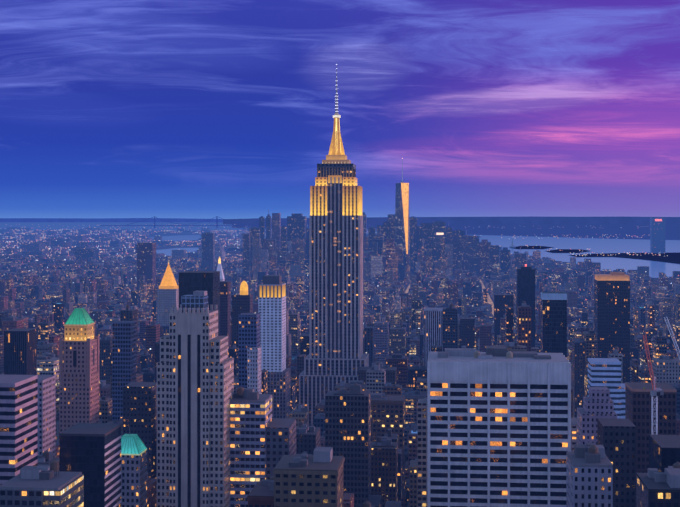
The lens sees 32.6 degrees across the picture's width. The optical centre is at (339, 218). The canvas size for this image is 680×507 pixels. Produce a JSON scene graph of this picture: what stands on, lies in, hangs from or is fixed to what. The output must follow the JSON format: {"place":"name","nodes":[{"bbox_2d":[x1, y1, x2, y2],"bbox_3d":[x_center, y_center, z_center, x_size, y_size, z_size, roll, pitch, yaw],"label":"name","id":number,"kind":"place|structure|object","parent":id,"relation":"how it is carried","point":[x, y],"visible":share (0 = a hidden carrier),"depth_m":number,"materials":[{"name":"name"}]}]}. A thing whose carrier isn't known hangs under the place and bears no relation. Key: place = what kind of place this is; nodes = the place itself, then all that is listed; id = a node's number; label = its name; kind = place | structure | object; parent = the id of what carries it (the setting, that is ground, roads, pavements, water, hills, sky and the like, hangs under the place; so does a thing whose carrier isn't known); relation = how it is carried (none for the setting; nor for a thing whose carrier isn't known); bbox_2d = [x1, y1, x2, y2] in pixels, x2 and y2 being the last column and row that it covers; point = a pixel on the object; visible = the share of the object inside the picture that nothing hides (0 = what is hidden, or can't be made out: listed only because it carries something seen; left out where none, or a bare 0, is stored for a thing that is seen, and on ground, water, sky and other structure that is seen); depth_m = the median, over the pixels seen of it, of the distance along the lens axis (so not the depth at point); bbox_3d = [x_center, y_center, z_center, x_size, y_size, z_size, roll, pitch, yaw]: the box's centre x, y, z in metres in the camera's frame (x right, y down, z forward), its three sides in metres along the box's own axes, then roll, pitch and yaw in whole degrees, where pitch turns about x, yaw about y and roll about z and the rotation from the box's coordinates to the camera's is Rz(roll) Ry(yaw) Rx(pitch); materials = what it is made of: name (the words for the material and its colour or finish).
{"place":"outdoors","nodes":[
{"label":"outdoors","id":0,"kind":"place"},
{"bbox_2d":[0,218,222,221],"bbox_3d":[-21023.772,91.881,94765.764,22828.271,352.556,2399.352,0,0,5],"label":"terrain hills","id":1,"kind":"structure","parent":0,"point":[96,220],"depth_m":94785.34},
{"bbox_2d":[148,235,201,240],"bbox_3d":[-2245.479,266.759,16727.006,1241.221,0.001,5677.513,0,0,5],"label":"river","id":2,"kind":"structure","parent":0,"point":[182,237],"depth_m":16816.34,"materials":[{"name":"blue liquid"}]},
{"bbox_2d":[156,248,198,255],"bbox_3d":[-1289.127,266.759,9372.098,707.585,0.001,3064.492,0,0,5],"label":"river","id":3,"kind":"structure","parent":0,"point":[167,252],"depth_m":9865.84,"materials":[{"name":"blue liquid"}]},
{"bbox_2d":[100,216,271,227],"bbox_3d":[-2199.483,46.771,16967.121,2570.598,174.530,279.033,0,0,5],"label":"suspension bridge","id":4,"kind":"structure","parent":0,"point":[216,225],"depth_m":16963.70,"materials":[{"name":"metal"}]},
{"bbox_2d":[58,230,493,321],"bbox_3d":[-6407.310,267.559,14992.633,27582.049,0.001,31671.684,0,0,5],"label":"ground","id":5,"kind":"structure","parent":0,"point":[162,247],"depth_m":11765.83,"materials":[{"name":"grey"}]},
{"bbox_2d":[59,302,98,432],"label":"skyscraper","id":6,"kind":"structure","parent":5,"relation":"on","point":[78,372],"depth_m":888.86,"materials":[{"name":"beige stone"}]},
{"bbox_2d":[157,291,233,506],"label":"skyscraper","id":7,"kind":"structure","parent":5,"relation":"on","point":[195,378],"depth_m":629.70,"materials":[{"name":"grey concrete"}]},
{"bbox_2d":[0,227,529,261],"bbox_3d":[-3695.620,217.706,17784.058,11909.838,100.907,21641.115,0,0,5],"label":"distant city buildings","id":8,"kind":"structure","parent":5,"relation":"on","point":[91,243],"depth_m":11409.54,"materials":[{"name":"concrete"}]},
{"bbox_2d":[0,238,563,268],"bbox_3d":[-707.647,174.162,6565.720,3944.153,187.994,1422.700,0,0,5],"label":"city blocks","id":9,"kind":"structure","parent":5,"relation":"on","point":[535,259],"depth_m":6582.52,"materials":[{"name":"grey concrete"}]},
{"bbox_2d":[137,210,525,289],"bbox_3d":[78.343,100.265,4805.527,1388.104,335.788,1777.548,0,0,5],"label":"distant skyscrapers","id":10,"kind":"structure","parent":5,"relation":"on","point":[474,254],"depth_m":5192.98,"materials":[{"name":"blue concrete"}]},
{"bbox_2d":[299,63,368,425],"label":"skyscraper","id":11,"kind":"structure","parent":5,"relation":"on","point":[334,357],"depth_m":1281.38,"materials":[{"name":"grey stone"}]},
{"bbox_2d":[0,256,679,506],"bbox_3d":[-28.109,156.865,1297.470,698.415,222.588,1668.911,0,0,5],"label":"city buildings","id":12,"kind":"structure","parent":5,"relation":"on","point":[617,446],"depth_m":664.35,"materials":[{"name":"grey concrete"}]},
{"bbox_2d":[643,316,679,434],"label":"construction cranes","id":13,"kind":"object","parent":12,"relation":"on","point":[655,391],"visible":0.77,"depth_m":576.81},
{"bbox_2d":[0,301,679,506],"bbox_3d":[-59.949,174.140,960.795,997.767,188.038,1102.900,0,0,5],"label":"city blocks","id":14,"kind":"structure","parent":5,"relation":"on","point":[361,441],"depth_m":846.56,"materials":[{"name":"grey concrete"}]},
{"bbox_2d":[0,267,679,321],"bbox_3d":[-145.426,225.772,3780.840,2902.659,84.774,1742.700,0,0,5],"label":"city blocks","id":15,"kind":"structure","parent":5,"relation":"on","point":[27,293],"depth_m":3585.31,"materials":[{"name":"grey concrete"}]},
{"bbox_2d":[0,293,679,379],"bbox_3d":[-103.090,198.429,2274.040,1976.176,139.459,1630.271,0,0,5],"label":"city blocks","id":16,"kind":"structure","parent":5,"relation":"on","point":[406,331],"depth_m":2031.73,"materials":[{"name":"grey concrete"}]},
{"bbox_2d":[0,236,679,287],"bbox_3d":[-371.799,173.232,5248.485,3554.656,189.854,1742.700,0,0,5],"label":"city blocks","id":17,"kind":"structure","parent":5,"relation":"on","point":[382,258],"depth_m":4885.17,"materials":[{"name":"grey concrete"}]},
{"bbox_2d":[395,158,409,265],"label":"skyscraper","id":18,"kind":"structure","parent":5,"relation":"on","point":[402,231],"depth_m":4997.61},
{"bbox_2d":[427,346,570,506],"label":"office building","id":19,"kind":"structure","parent":5,"relation":"on","point":[498,426],"depth_m":561.05,"materials":[{"name":"grey concrete"}]},
{"bbox_2d":[6,224,667,256],"bbox_3d":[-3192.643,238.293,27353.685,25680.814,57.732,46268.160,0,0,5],"label":"shore lamps","id":20,"kind":"object","parent":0,"point":[474,235],"visible":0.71,"depth_m":18506.76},
{"bbox_2d":[0,222,679,277],"bbox_3d":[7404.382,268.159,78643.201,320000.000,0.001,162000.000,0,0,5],"label":"sea water","id":21,"kind":"structure","parent":0,"point":[598,245],"depth_m":12756.70,"materials":[{"name":"blue liquid"}]},
{"bbox_2d":[0,0,679,218],"label":"sky","id":22,"kind":"structure","parent":0,"point":[187,109],"materials":[{"name":"blue"}]},
{"bbox_2d":[390,279,493,316],"bbox_3d":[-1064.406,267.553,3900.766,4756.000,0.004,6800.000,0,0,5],"label":"street","id":23,"kind":"structure","parent":0,"point":[483,287],"depth_m":3917.16,"materials":[{"name":"grey asphalt"}]},
{"bbox_2d":[223,216,679,223],"bbox_3d":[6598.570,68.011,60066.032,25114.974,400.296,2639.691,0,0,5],"label":"distant land","id":24,"kind":"structure","parent":0,"point":[542,220],"depth_m":60093.59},
{"bbox_2d":[232,224,679,239],"bbox_3d":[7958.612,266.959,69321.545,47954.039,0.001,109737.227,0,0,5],"label":"shore","id":25,"kind":"structure","parent":0,"point":[621,231],"depth_m":27114.91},
{"bbox_2d":[514,246,552,248],"bbox_3d":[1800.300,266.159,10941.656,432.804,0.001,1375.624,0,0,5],"label":"island","id":26,"kind":"structure","parent":0,"point":[532,247],"depth_m":10881.55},
{"bbox_2d":[547,249,587,252],"bbox_3d":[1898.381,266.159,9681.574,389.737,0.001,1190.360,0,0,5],"label":"island","id":27,"kind":"structure","parent":0,"point":[566,251],"depth_m":9540.33,"materials":[{"name":"black"}]},
{"bbox_2d":[570,252,679,263],"bbox_3d":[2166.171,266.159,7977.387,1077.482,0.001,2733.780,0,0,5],"label":"peninsula","id":28,"kind":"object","parent":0,"point":[671,258],"depth_m":8266.69},
{"bbox_2d":[509,217,664,252],"bbox_3d":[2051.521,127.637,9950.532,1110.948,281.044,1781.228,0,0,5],"label":"buildings","id":29,"kind":"structure","parent":28,"relation":"on","point":[657,234],"depth_m":9018.43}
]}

